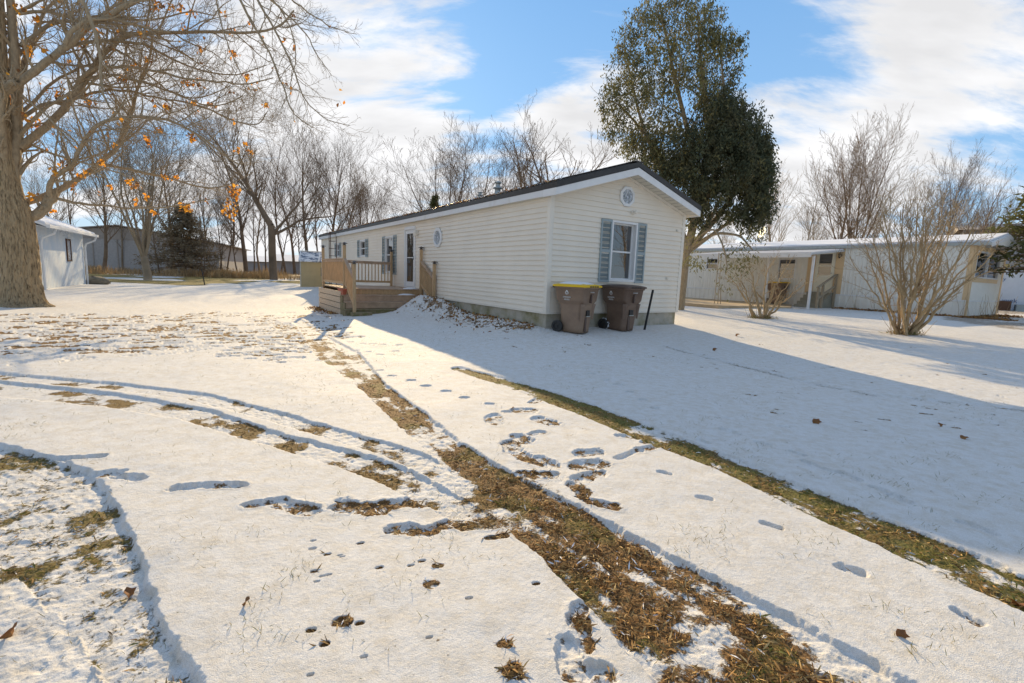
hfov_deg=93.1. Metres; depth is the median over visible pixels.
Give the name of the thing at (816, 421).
fallen leaf
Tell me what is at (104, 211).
bare tree
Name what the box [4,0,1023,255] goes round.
sky
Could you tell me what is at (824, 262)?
door
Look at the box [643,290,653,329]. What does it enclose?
leaning pole
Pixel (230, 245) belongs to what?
bare tree
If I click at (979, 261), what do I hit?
window
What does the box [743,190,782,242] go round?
bare tree
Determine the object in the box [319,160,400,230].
bare tree
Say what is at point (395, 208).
bare tree
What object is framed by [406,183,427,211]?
bare tree
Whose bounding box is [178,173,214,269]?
bare tree
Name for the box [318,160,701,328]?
mobile home
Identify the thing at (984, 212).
bare tree
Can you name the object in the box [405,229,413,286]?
door
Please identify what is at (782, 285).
trash cart
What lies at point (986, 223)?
bare tree
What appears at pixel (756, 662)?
leaf litter
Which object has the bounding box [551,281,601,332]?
trash cart
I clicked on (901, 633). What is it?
fallen leaf
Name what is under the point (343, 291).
planter
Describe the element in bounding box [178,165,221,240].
bare tree
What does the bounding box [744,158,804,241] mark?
bare tree
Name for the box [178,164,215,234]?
bare tree
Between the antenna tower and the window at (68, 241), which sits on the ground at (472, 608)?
the antenna tower
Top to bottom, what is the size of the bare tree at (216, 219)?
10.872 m
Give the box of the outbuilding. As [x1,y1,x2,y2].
[34,216,98,289]
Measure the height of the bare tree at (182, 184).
17.370 m
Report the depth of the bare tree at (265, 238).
57.99 m
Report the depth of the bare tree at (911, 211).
53.08 m
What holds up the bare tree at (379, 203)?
on the ground at (472, 608)
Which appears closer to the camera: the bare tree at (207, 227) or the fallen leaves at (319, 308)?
the fallen leaves at (319, 308)
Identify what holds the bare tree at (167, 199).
on the ground at (472, 608)
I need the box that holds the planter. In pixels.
[337,288,346,294]
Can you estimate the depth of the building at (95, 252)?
53.97 m
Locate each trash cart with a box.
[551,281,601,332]
[598,284,646,330]
[766,280,790,303]
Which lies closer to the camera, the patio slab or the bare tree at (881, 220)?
the patio slab
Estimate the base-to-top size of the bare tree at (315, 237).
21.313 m
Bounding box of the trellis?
[714,254,721,303]
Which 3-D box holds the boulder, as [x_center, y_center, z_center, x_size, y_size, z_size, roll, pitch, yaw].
[-22.454,-3.261,25.978,1.582,0.508,0.878,-1,8,-20]
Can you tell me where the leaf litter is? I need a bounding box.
[0,320,1023,682]
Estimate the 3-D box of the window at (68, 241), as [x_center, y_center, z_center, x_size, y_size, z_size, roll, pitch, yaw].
[-21.066,-4.341,23.061,0.048,1.050,0.660,-2,9,-29]
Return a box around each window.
[65,239,72,260]
[360,240,364,256]
[385,236,392,272]
[433,228,441,246]
[609,220,637,281]
[620,186,634,206]
[706,258,717,268]
[777,259,796,278]
[975,251,1000,279]
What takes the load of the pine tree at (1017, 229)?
on the ground at (472, 608)
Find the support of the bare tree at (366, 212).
on the ground at (472, 608)
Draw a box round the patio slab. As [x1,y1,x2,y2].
[685,297,791,308]
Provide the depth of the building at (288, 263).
85.87 m
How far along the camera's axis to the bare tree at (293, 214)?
65.83 m
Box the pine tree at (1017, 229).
[983,186,1023,277]
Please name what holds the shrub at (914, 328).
on the ground at (472, 608)
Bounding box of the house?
[950,223,1023,311]
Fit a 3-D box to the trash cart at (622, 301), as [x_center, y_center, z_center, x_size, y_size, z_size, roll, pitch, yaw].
[2.812,-0.873,12.535,0.853,1.198,1.003,-4,10,-38]
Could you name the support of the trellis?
on the patio slab
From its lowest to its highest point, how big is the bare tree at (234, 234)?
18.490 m
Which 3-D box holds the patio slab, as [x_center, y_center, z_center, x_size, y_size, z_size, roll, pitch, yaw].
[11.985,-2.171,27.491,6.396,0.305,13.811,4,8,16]
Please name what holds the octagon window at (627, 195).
in the mobile home at (515, 254)
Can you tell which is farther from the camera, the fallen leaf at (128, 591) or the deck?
the deck
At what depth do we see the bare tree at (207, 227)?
58.96 m
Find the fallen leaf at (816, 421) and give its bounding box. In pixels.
[812,418,821,423]
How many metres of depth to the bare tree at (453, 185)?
59.83 m
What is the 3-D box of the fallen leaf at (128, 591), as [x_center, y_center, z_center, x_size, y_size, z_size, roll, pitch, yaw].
[-1.889,1.243,2.398,0.026,0.063,0.076,-20,12,-9]
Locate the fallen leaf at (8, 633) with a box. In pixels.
[0,622,16,638]
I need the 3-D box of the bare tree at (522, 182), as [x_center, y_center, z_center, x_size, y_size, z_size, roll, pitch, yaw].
[3.039,-15.684,53.608,13.179,19.702,19.856,-2,9,-28]
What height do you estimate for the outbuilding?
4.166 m
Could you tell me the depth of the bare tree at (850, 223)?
41.02 m
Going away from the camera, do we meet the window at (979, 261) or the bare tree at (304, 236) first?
the window at (979, 261)
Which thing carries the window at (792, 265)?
in the mobile home at (809, 262)
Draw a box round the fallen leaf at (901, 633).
[896,629,909,638]
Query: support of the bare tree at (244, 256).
on the ground at (472, 608)
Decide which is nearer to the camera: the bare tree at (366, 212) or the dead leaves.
the dead leaves
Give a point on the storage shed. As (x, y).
(310, 268)
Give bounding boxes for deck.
[319,242,437,316]
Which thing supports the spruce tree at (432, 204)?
on the ground at (472, 608)
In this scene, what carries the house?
on the ground at (472, 608)
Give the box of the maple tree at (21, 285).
[0,0,372,307]
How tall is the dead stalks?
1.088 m
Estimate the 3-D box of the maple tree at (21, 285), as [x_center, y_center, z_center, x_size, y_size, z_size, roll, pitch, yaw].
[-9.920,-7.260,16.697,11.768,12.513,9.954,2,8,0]
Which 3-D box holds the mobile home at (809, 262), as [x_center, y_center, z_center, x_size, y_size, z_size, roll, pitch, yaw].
[13.600,-4.301,27.777,7.610,4.466,20.520,-3,9,-33]
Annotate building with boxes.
[79,224,250,273]
[247,256,268,271]
[266,254,299,273]
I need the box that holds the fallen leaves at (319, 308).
[304,294,535,332]
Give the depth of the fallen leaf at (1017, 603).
2.52 m
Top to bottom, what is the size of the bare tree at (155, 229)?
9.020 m
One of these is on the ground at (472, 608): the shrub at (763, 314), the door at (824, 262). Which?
the shrub at (763, 314)
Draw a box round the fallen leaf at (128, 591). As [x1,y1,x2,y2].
[124,587,135,597]
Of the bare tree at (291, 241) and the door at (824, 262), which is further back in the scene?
the bare tree at (291, 241)
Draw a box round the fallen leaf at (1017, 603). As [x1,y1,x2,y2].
[1009,598,1023,605]
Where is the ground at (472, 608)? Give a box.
[0,272,1023,682]
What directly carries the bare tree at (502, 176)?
on the ground at (472, 608)
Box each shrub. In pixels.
[720,242,821,318]
[832,169,1023,335]
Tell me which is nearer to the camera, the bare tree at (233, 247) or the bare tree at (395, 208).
the bare tree at (233, 247)
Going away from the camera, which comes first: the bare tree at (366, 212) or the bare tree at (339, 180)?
the bare tree at (339, 180)
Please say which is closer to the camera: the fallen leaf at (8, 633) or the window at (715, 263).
the fallen leaf at (8, 633)
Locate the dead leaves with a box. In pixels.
[832,307,1022,320]
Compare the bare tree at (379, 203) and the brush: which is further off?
the bare tree at (379, 203)
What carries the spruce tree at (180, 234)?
on the ground at (472, 608)
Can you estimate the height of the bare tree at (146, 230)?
13.796 m
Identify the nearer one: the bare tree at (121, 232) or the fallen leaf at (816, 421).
the fallen leaf at (816, 421)
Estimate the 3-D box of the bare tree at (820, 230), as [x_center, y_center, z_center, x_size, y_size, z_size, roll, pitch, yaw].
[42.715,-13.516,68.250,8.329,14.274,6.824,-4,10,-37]
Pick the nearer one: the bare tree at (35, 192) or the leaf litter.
the leaf litter
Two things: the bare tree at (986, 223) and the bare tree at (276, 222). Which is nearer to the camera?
the bare tree at (986, 223)
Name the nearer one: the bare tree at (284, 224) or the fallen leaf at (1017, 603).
the fallen leaf at (1017, 603)
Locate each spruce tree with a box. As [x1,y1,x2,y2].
[131,205,228,274]
[427,194,440,208]
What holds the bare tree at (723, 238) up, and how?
on the ground at (472, 608)
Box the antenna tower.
[329,231,336,284]
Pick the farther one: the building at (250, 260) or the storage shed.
the building at (250, 260)
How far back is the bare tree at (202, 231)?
46.90 m
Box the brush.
[85,265,299,279]
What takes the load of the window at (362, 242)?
in the mobile home at (515, 254)
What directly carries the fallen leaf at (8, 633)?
on the ground at (472, 608)
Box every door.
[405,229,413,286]
[813,252,836,291]
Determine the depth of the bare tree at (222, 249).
48.75 m
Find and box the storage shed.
[298,250,321,286]
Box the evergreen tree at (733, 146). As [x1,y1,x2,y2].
[591,0,781,309]
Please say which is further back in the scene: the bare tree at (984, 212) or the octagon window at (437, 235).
the bare tree at (984, 212)
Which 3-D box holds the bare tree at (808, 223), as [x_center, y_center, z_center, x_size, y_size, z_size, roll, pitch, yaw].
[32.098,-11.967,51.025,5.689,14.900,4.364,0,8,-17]
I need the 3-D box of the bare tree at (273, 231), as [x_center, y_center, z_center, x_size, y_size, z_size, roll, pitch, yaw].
[-22.957,-13.830,45.850,16.962,16.310,7.714,-2,9,-27]
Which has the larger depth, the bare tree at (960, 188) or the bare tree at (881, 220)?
the bare tree at (881, 220)
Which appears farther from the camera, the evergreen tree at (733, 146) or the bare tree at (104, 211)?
the bare tree at (104, 211)
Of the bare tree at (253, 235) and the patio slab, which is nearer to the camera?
the patio slab
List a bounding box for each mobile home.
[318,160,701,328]
[686,227,1021,316]
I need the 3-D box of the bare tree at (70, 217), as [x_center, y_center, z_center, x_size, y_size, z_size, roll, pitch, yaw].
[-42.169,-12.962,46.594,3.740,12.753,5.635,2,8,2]
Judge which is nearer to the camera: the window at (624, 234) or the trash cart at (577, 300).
the trash cart at (577, 300)
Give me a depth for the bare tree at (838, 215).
47.70 m
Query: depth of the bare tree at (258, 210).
71.83 m
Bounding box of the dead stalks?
[845,291,1011,316]
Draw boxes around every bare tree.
[21,159,77,223]
[26,76,225,279]
[29,137,105,225]
[51,107,139,273]
[101,165,139,269]
[105,115,207,268]
[137,187,169,272]
[144,75,283,272]
[155,177,182,230]
[162,100,363,279]
[175,156,225,240]
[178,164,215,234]
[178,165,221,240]
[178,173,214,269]
[185,196,213,274]
[196,181,232,269]
[201,170,251,269]
[202,197,237,270]
[203,148,270,245]
[212,180,244,270]
[231,170,266,270]
[240,115,309,274]
[240,145,280,270]
[242,165,279,267]
[243,98,336,250]
[253,144,312,274]
[267,180,301,271]
[277,168,312,253]
[296,118,385,234]
[297,149,333,250]
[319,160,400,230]
[352,190,382,223]
[357,112,530,216]
[368,183,390,222]
[382,193,410,218]
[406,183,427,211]
[478,133,544,195]
[486,90,628,190]
[697,216,736,243]
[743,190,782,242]
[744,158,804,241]
[788,155,838,240]
[790,198,839,239]
[794,129,893,239]
[798,103,933,239]
[852,191,911,237]
[886,138,1007,236]
[888,186,938,236]
[944,165,1023,234]
[949,193,1007,224]
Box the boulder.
[86,276,110,284]
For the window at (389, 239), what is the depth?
21.35 m

